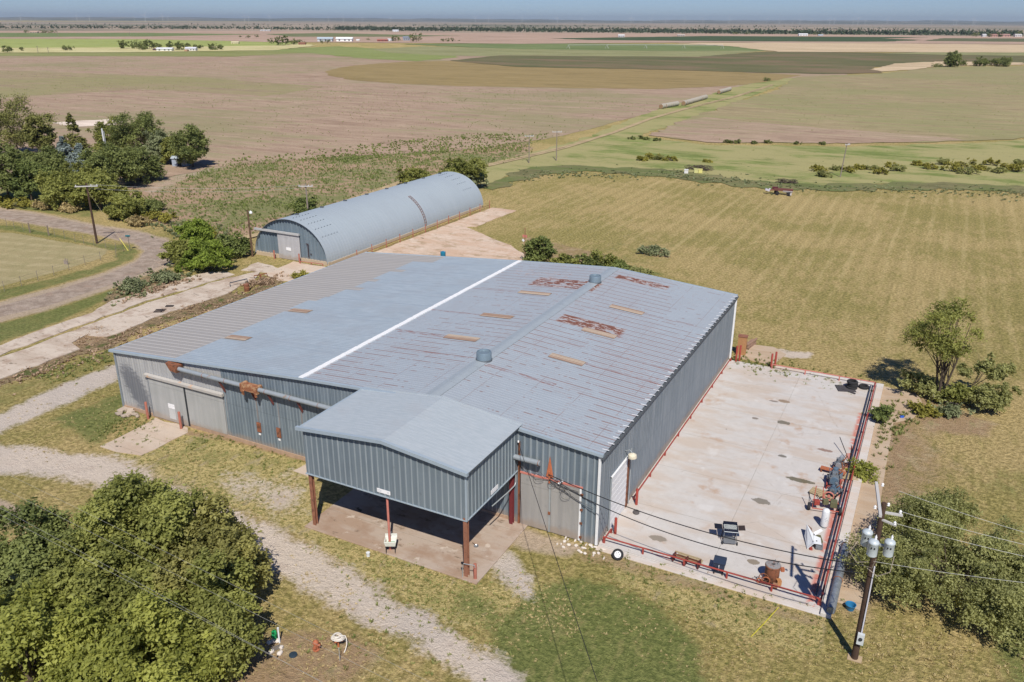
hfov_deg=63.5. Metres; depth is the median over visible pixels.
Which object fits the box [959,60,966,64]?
farm tree
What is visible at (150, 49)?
pale straw field
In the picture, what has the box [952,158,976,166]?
shrub
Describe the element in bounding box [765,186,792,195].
farm implement
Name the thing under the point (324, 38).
metal barn
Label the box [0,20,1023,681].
ground
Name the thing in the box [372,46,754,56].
olive crop field
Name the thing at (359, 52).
green crop field
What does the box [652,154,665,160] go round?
shrub
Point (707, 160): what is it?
shrub
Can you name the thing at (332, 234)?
quonset hut
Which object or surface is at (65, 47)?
farm tree
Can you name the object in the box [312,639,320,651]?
hydrant
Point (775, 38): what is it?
dark crop field
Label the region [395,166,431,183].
bush
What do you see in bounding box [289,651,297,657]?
lid
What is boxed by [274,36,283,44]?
farm tree
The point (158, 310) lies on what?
scrap grate
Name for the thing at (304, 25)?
woodland
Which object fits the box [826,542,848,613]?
steel pipe
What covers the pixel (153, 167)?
oak tree
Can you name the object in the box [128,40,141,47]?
farm tree
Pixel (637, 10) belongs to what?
sky
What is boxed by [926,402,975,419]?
bush
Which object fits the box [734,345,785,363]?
concrete slab
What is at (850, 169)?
shrub
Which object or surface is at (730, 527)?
grill cart
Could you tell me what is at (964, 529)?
power line
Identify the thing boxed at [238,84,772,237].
dirt track
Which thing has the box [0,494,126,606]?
broadleaf tree
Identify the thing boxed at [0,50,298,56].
green verge
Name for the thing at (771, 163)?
grass waterway
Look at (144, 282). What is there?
verge weeds
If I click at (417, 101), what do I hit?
stubble weeds
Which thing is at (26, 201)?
brush
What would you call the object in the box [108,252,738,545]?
warehouse
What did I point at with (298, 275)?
bush
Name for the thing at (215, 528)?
broadleaf tree
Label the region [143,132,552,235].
field weeds
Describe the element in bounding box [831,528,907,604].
mesquite tree
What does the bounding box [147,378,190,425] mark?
sliding door
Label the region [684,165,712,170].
brush pile
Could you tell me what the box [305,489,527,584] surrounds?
concrete slab
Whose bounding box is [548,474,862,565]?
service cable
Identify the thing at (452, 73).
gold crop field
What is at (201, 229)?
juniper
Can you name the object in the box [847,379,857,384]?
car tire
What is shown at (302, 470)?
concrete slab
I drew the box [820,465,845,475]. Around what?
red skid
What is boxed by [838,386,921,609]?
concrete strip
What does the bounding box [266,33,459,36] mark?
green crop field
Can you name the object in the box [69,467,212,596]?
broadleaf tree
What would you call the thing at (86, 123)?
sandy field
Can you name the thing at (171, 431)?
concrete slab
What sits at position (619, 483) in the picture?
roll up door
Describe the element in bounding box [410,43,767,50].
green crop field
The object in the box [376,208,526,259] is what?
yard slab
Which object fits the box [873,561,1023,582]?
power line
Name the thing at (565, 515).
hinged door
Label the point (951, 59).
farm tree
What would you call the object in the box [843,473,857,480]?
pallet
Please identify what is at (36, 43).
yellow green field
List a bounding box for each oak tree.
[0,140,28,195]
[0,157,52,199]
[22,145,61,158]
[27,151,70,173]
[77,141,145,183]
[107,108,168,147]
[116,143,167,182]
[167,123,210,166]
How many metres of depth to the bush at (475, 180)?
157.09 m
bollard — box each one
[144,402,149,418]
[177,411,182,428]
[473,563,476,578]
[614,517,616,533]
[635,488,638,504]
[735,346,737,361]
[738,345,741,360]
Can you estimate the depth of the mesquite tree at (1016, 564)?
44.54 m
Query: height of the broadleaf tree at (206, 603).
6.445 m
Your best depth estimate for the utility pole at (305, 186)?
130.35 m
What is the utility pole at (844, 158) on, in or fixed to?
on the ground at (852, 284)
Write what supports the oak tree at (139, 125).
on the ground at (852, 284)
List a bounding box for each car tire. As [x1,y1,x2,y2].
[846,385,857,389]
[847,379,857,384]
[858,384,868,389]
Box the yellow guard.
[751,607,778,636]
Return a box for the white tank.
[820,508,829,528]
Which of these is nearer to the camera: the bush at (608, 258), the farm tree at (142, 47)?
the bush at (608, 258)
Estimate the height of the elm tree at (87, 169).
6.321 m
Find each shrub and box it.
[636,155,648,160]
[644,152,660,158]
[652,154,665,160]
[658,156,677,160]
[702,159,712,162]
[809,164,828,171]
[815,169,832,177]
[829,164,843,170]
[842,165,857,172]
[855,163,865,169]
[865,165,880,170]
[871,167,888,174]
[884,161,899,167]
[889,164,907,170]
[910,160,922,165]
[922,162,943,169]
[936,157,953,163]
[940,161,963,170]
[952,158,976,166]
[956,166,981,173]
[973,163,987,170]
[981,157,1000,165]
[987,166,1008,172]
[998,163,1015,169]
[1006,162,1023,171]
[1013,159,1023,164]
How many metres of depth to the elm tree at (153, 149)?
182.55 m
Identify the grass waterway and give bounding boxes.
[481,78,1023,185]
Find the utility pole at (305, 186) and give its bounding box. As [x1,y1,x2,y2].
[298,184,312,208]
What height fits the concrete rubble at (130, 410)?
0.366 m
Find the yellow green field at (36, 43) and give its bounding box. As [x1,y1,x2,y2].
[0,39,290,47]
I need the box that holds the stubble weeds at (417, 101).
[7,59,1023,152]
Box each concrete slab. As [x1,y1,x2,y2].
[100,418,187,455]
[264,261,324,280]
[294,464,307,475]
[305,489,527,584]
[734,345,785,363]
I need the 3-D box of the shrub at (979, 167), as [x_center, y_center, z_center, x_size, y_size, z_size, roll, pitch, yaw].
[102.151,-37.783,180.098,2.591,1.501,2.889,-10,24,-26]
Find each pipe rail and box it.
[602,536,819,604]
[633,358,731,500]
[771,364,874,383]
[819,382,875,605]
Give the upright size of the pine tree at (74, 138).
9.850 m
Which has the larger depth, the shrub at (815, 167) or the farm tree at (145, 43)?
the farm tree at (145, 43)
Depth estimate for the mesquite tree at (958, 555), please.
43.77 m
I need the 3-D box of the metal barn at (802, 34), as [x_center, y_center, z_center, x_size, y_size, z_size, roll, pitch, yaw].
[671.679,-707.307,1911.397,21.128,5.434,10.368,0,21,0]
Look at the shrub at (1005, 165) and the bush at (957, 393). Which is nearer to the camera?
the bush at (957, 393)
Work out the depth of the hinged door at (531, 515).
51.75 m
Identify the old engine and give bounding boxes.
[826,462,842,488]
[826,480,843,498]
[832,446,851,469]
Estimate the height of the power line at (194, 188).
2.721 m
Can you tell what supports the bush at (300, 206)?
on the ground at (852, 284)
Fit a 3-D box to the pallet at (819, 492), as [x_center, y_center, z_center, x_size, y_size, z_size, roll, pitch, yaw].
[21.010,10.371,56.064,1.600,0.130,0.930,18,27,38]
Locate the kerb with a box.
[595,366,883,618]
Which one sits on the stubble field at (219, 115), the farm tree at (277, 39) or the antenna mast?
the antenna mast
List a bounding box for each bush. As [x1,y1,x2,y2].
[113,276,141,293]
[149,269,181,282]
[284,196,318,213]
[290,269,308,278]
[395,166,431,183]
[438,155,489,180]
[465,164,488,185]
[521,235,557,261]
[549,253,580,263]
[565,253,603,265]
[581,250,619,266]
[603,259,631,269]
[628,265,654,275]
[845,456,880,483]
[868,403,895,423]
[897,368,948,404]
[906,399,943,417]
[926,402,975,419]
[931,381,979,404]
[965,381,1022,412]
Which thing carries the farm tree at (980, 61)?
on the stubble field at (1005, 91)
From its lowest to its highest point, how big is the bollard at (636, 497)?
1.200 m
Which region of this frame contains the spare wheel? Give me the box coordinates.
[612,549,623,559]
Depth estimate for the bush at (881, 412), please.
65.96 m
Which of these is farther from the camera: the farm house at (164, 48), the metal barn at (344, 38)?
the metal barn at (344, 38)
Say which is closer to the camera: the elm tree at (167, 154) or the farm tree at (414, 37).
the elm tree at (167, 154)
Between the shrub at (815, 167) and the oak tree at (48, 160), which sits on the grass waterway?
the shrub at (815, 167)
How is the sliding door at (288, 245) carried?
in the quonset hut
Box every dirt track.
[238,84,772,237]
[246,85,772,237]
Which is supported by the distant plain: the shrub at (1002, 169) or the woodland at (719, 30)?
the woodland at (719, 30)
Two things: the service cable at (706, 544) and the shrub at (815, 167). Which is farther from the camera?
the shrub at (815, 167)
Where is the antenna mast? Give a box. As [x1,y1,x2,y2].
[101,128,105,142]
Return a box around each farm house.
[156,47,173,50]
[184,47,197,50]
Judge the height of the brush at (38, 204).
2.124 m
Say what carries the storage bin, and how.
on the concrete pad
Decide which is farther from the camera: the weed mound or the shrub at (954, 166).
the shrub at (954, 166)
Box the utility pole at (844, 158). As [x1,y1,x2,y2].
[840,143,849,176]
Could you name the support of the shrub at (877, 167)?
on the grass waterway
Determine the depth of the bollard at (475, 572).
47.36 m
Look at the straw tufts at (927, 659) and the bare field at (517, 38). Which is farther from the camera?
the bare field at (517, 38)
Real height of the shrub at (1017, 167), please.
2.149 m
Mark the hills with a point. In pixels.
(947, 22)
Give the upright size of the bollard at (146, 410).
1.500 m
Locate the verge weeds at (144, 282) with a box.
[104,164,1023,305]
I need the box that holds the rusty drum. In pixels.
[243,283,249,291]
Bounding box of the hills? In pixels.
[0,17,1023,24]
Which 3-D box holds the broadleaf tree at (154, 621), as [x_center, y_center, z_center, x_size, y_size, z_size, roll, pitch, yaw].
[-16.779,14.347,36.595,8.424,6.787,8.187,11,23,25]
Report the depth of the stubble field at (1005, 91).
324.12 m
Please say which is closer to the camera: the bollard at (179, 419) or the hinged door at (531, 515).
the hinged door at (531, 515)
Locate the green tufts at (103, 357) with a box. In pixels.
[35,349,925,681]
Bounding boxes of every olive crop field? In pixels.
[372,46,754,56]
[896,52,1023,55]
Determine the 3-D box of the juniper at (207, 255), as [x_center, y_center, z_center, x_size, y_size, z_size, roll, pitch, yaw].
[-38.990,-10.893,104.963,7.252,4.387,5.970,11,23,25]
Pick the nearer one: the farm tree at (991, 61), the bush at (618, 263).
the bush at (618, 263)
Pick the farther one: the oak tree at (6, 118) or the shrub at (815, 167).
the oak tree at (6, 118)
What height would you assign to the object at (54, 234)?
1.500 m
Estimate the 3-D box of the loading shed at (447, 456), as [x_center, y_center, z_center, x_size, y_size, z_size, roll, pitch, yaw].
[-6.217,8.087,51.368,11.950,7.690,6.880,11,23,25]
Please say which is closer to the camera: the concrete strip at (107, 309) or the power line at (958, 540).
the power line at (958, 540)
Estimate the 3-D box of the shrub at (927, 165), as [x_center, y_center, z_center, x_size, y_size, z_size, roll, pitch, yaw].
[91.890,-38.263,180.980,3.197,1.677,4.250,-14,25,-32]
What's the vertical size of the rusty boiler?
1.260 m
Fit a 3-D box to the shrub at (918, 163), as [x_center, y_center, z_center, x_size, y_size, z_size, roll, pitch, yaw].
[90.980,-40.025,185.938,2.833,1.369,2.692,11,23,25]
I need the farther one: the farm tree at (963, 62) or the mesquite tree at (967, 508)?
the farm tree at (963, 62)
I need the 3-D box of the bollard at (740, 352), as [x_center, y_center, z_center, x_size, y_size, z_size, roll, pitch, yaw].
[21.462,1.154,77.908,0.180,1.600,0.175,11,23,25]
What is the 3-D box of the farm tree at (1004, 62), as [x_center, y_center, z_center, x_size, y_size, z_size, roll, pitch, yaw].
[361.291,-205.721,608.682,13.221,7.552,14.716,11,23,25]
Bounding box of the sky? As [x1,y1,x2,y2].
[0,0,1023,21]
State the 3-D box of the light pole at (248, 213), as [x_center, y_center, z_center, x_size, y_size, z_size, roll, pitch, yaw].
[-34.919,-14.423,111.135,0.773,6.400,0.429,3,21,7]
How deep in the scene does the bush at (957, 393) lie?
68.86 m
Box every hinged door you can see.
[520,473,550,531]
[550,482,582,540]
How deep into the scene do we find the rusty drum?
97.69 m
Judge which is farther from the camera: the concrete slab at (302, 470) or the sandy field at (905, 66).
the sandy field at (905, 66)
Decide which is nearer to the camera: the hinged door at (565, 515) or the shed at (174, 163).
the hinged door at (565, 515)
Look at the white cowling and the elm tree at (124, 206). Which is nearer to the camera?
the white cowling
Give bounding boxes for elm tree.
[34,162,98,210]
[67,158,108,179]
[67,166,130,209]
[85,114,125,149]
[101,189,147,222]
[140,128,171,163]
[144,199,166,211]
[158,136,179,164]
[898,296,986,403]
[955,352,1018,389]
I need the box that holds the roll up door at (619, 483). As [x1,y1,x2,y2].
[608,456,629,529]
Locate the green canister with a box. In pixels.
[271,630,276,639]
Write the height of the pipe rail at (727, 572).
0.520 m
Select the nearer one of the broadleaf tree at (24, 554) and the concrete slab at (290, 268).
the broadleaf tree at (24, 554)
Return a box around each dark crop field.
[450,51,1023,73]
[555,36,915,41]
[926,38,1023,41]
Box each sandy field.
[55,119,112,126]
[686,43,1023,51]
[870,61,1023,70]
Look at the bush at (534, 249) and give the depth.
105.82 m
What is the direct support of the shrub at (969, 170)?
on the grass waterway
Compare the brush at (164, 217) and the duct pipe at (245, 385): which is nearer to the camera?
the duct pipe at (245, 385)
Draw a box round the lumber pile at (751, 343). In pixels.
[746,338,757,349]
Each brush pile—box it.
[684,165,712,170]
[775,178,797,183]
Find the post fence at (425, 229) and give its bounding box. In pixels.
[356,200,489,254]
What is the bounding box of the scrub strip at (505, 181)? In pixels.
[481,165,1023,193]
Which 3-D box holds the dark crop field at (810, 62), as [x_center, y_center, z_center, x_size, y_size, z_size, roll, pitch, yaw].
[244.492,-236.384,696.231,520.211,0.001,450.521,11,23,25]
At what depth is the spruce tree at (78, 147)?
167.97 m
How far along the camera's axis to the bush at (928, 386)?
70.75 m
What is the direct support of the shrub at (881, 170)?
on the grass waterway
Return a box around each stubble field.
[0,53,847,188]
[661,66,1023,143]
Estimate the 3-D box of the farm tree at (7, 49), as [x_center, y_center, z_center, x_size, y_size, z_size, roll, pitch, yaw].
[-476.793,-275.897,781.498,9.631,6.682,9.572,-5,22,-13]
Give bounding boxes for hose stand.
[331,632,346,652]
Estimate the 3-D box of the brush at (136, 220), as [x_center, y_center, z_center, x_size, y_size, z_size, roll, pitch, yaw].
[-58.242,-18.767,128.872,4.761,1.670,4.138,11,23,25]
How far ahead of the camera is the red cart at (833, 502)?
54.20 m
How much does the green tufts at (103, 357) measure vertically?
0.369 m
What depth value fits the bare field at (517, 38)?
1527.58 m
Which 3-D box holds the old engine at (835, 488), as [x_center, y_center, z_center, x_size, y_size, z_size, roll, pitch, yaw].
[21.877,9.905,55.916,1.250,1.112,0.722,-18,28,-39]
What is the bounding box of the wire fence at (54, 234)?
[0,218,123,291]
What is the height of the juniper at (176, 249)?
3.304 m
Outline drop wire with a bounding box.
[518,443,596,680]
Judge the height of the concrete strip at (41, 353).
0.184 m
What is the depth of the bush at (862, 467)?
58.02 m
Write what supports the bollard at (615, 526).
on the concrete pad
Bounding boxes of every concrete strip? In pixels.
[0,272,234,355]
[0,272,259,378]
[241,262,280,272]
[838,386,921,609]
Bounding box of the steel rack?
[672,551,702,569]
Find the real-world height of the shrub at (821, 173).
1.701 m
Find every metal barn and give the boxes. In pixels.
[317,37,333,40]
[336,37,353,40]
[798,33,807,35]
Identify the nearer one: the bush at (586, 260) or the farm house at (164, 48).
the bush at (586, 260)
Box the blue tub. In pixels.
[845,601,856,611]
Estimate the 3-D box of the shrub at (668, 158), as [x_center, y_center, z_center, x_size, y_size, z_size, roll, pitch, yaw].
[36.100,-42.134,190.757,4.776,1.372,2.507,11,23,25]
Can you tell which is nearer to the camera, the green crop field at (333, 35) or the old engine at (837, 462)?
the old engine at (837, 462)
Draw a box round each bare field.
[0,31,1023,43]
[650,117,960,142]
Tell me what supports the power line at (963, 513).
attached to the utility pole at (870, 543)
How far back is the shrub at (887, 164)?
183.10 m
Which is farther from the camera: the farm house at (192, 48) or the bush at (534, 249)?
the farm house at (192, 48)
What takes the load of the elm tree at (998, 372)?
on the ground at (852, 284)
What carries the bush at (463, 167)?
on the ground at (852, 284)
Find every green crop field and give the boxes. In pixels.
[0,33,255,36]
[263,46,455,60]
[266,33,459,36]
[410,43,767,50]
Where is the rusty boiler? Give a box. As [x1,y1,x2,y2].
[754,559,784,588]
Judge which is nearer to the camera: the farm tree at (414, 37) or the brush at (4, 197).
the brush at (4, 197)
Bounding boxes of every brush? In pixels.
[0,194,11,200]
[0,196,32,208]
[30,199,57,209]
[58,202,81,212]
[124,214,151,226]
[140,210,178,222]
[183,223,217,237]
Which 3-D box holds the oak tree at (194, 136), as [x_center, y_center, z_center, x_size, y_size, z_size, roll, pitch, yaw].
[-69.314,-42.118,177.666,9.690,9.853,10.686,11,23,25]
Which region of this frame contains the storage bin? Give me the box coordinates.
[713,555,726,575]
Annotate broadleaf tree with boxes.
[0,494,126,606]
[0,573,111,681]
[5,519,181,661]
[41,579,230,681]
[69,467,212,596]
[123,546,270,681]
[132,485,273,602]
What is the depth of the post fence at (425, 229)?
124.89 m
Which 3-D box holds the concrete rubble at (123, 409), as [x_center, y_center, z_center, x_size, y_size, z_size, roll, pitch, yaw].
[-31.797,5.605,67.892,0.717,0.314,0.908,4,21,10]
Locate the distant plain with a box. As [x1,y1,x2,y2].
[0,22,1023,35]
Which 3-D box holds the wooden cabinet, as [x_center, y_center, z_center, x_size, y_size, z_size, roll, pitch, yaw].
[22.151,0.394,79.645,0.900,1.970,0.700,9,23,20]
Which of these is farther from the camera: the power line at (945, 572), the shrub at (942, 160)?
the shrub at (942, 160)
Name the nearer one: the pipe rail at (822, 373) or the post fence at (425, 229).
the pipe rail at (822, 373)
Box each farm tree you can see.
[1,45,13,51]
[62,45,73,49]
[116,40,129,47]
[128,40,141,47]
[137,45,147,49]
[141,39,157,48]
[165,41,173,46]
[174,41,184,49]
[207,43,217,49]
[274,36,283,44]
[281,35,289,44]
[409,33,422,40]
[943,50,962,66]
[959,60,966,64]
[972,56,989,65]
[989,58,997,65]
[994,57,1012,66]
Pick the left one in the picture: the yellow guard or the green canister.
the green canister
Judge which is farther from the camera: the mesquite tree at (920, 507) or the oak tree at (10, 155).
the oak tree at (10, 155)
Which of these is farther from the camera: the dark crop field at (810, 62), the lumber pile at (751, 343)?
the dark crop field at (810, 62)
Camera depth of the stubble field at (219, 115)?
303.63 m
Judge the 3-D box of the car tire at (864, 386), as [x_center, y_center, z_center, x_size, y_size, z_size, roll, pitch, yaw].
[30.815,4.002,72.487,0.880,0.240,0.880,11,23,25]
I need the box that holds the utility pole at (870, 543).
[847,481,902,663]
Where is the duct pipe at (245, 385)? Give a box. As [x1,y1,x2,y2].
[165,361,540,465]
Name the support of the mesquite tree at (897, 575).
on the ground at (852, 284)
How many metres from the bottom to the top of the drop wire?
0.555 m
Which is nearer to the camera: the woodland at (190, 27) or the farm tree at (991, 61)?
the farm tree at (991, 61)
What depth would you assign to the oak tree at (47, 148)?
167.60 m
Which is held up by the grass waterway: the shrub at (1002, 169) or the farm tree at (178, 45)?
the shrub at (1002, 169)
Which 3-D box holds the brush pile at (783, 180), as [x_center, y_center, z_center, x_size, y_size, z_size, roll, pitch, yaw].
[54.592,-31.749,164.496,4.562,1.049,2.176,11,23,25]
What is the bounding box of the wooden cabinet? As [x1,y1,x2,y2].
[738,334,748,354]
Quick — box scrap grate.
[153,309,164,312]
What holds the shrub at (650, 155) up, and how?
on the grass waterway
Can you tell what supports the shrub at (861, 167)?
on the grass waterway
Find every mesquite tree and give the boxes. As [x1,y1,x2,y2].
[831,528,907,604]
[847,532,938,611]
[873,489,968,550]
[882,520,1023,634]
[895,486,986,542]
[943,575,1023,655]
[965,514,1023,616]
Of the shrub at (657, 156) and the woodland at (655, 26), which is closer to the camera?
the shrub at (657, 156)
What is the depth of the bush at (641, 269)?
103.69 m
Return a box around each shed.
[170,155,188,165]
[295,386,521,576]
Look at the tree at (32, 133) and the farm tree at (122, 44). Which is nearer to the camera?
the tree at (32, 133)
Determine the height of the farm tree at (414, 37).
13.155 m
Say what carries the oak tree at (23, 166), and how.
on the ground at (852, 284)
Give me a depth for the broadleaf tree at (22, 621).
36.14 m
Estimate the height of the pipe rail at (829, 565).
0.530 m
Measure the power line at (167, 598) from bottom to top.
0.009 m
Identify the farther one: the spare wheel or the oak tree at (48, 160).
the oak tree at (48, 160)
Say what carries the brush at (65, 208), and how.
on the ground at (852, 284)
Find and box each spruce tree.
[56,136,73,165]
[69,143,85,171]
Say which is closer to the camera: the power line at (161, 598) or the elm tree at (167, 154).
the power line at (161, 598)
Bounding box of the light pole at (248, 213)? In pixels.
[247,210,253,256]
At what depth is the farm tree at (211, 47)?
864.12 m
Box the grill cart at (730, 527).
[714,521,745,545]
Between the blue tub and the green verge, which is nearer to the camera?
the blue tub
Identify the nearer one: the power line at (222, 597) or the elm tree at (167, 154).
the power line at (222, 597)
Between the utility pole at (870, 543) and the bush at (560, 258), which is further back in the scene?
the bush at (560, 258)
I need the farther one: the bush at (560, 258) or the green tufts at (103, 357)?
the bush at (560, 258)
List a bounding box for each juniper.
[156,238,195,266]
[172,217,221,244]
[173,237,234,272]
[214,232,253,256]
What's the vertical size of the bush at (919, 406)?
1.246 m
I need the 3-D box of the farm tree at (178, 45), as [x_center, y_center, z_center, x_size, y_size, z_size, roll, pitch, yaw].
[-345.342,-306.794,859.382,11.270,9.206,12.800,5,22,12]
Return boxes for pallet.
[808,487,835,498]
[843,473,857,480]
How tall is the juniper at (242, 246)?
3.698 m
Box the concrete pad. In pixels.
[599,360,875,608]
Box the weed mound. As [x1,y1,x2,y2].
[637,244,670,256]
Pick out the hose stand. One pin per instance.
(336, 639)
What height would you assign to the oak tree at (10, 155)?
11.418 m
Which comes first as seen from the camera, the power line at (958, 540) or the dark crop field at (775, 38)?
the power line at (958, 540)
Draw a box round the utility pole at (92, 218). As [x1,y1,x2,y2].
[75,183,97,243]
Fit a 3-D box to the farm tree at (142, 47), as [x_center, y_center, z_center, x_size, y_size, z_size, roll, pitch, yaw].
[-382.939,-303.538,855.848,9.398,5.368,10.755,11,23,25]
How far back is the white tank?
52.11 m
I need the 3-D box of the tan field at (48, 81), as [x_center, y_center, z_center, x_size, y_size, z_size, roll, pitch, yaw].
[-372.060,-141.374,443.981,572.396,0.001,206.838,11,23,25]
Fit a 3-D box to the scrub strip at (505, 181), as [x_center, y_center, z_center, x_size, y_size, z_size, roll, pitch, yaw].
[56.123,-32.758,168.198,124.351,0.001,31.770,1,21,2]
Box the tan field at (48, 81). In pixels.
[0,70,322,97]
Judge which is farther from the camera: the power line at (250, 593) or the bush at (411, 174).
the bush at (411, 174)
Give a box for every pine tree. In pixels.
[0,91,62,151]
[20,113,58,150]
[63,112,91,152]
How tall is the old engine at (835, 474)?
1.599 m
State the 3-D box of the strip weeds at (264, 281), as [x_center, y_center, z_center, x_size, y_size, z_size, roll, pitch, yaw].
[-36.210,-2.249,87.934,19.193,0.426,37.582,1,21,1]
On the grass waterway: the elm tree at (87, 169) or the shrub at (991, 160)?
the shrub at (991, 160)
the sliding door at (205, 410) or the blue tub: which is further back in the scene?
the sliding door at (205, 410)
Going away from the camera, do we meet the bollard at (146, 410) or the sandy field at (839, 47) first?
the bollard at (146, 410)
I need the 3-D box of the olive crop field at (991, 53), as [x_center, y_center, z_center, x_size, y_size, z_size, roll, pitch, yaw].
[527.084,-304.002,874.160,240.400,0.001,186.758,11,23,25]
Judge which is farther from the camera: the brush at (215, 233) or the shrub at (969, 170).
the shrub at (969, 170)
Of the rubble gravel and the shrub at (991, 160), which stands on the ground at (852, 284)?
the rubble gravel
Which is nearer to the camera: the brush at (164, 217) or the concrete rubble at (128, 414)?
the concrete rubble at (128, 414)
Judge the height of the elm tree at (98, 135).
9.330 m
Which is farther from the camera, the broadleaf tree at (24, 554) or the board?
the board
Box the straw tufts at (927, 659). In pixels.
[5,381,1023,681]
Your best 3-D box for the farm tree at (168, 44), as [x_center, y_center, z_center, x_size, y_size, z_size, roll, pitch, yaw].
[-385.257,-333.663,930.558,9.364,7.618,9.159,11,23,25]
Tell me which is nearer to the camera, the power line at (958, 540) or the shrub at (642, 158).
the power line at (958, 540)
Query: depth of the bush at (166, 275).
100.85 m
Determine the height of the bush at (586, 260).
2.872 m
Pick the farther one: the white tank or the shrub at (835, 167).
the shrub at (835, 167)
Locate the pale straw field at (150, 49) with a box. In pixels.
[0,43,314,52]
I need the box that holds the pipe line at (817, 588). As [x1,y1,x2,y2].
[815,385,870,595]
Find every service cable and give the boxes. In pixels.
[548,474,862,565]
[549,479,861,573]
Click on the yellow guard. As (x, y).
(764, 622)
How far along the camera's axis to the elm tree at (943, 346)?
68.00 m
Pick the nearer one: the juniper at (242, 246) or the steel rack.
the steel rack
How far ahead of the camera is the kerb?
49.47 m
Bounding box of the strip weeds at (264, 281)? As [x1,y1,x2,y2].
[0,271,289,394]
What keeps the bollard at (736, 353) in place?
on the concrete pad
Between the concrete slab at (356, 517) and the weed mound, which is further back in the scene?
the weed mound
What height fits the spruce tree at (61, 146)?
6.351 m
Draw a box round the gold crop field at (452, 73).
[325,61,799,88]
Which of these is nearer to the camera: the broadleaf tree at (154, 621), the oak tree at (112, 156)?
the broadleaf tree at (154, 621)
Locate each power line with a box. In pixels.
[0,470,428,681]
[0,487,391,681]
[1,515,321,681]
[8,512,320,681]
[89,187,304,191]
[92,184,297,188]
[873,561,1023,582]
[896,523,1021,555]
[900,491,1021,531]
[904,512,1023,544]
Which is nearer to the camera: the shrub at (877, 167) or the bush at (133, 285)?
the bush at (133, 285)
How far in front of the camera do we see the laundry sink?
49.98 m
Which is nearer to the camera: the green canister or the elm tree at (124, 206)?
the green canister
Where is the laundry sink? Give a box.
[384,532,396,553]
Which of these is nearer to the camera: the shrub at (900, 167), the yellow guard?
the yellow guard
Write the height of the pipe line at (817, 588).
0.230 m
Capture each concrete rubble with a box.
[117,406,127,411]
[121,412,130,417]
[126,407,134,412]
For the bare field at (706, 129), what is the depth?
236.45 m
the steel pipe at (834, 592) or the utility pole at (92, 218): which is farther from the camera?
the utility pole at (92, 218)
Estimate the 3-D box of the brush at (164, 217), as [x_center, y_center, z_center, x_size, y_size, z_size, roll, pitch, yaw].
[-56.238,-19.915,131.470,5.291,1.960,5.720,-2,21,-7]
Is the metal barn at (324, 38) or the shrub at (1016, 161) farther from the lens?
the metal barn at (324, 38)
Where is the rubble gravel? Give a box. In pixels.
[556,536,605,559]
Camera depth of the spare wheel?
49.37 m
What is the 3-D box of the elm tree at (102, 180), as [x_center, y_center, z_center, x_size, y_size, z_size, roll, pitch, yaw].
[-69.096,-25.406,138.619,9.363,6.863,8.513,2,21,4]
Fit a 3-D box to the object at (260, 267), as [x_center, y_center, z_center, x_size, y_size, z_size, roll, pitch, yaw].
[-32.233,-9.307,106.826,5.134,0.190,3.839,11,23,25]
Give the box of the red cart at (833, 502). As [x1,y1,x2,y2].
[807,486,841,514]
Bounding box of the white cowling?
[805,525,822,549]
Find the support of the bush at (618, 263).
on the ground at (852, 284)
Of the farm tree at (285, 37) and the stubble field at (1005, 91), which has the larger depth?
the farm tree at (285, 37)
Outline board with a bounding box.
[835,385,855,393]
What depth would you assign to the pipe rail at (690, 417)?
63.90 m
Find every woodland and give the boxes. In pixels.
[0,22,564,26]
[0,24,337,29]
[338,25,1022,35]
[472,24,799,27]
[803,27,1018,30]
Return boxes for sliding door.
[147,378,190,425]
[185,388,227,434]
[277,233,300,260]
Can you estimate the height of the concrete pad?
0.220 m
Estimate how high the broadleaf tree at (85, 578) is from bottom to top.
6.394 m
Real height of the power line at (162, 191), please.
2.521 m
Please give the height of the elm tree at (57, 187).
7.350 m
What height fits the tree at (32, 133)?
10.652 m
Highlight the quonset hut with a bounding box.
[254,172,482,265]
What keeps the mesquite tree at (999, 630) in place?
on the ground at (852, 284)

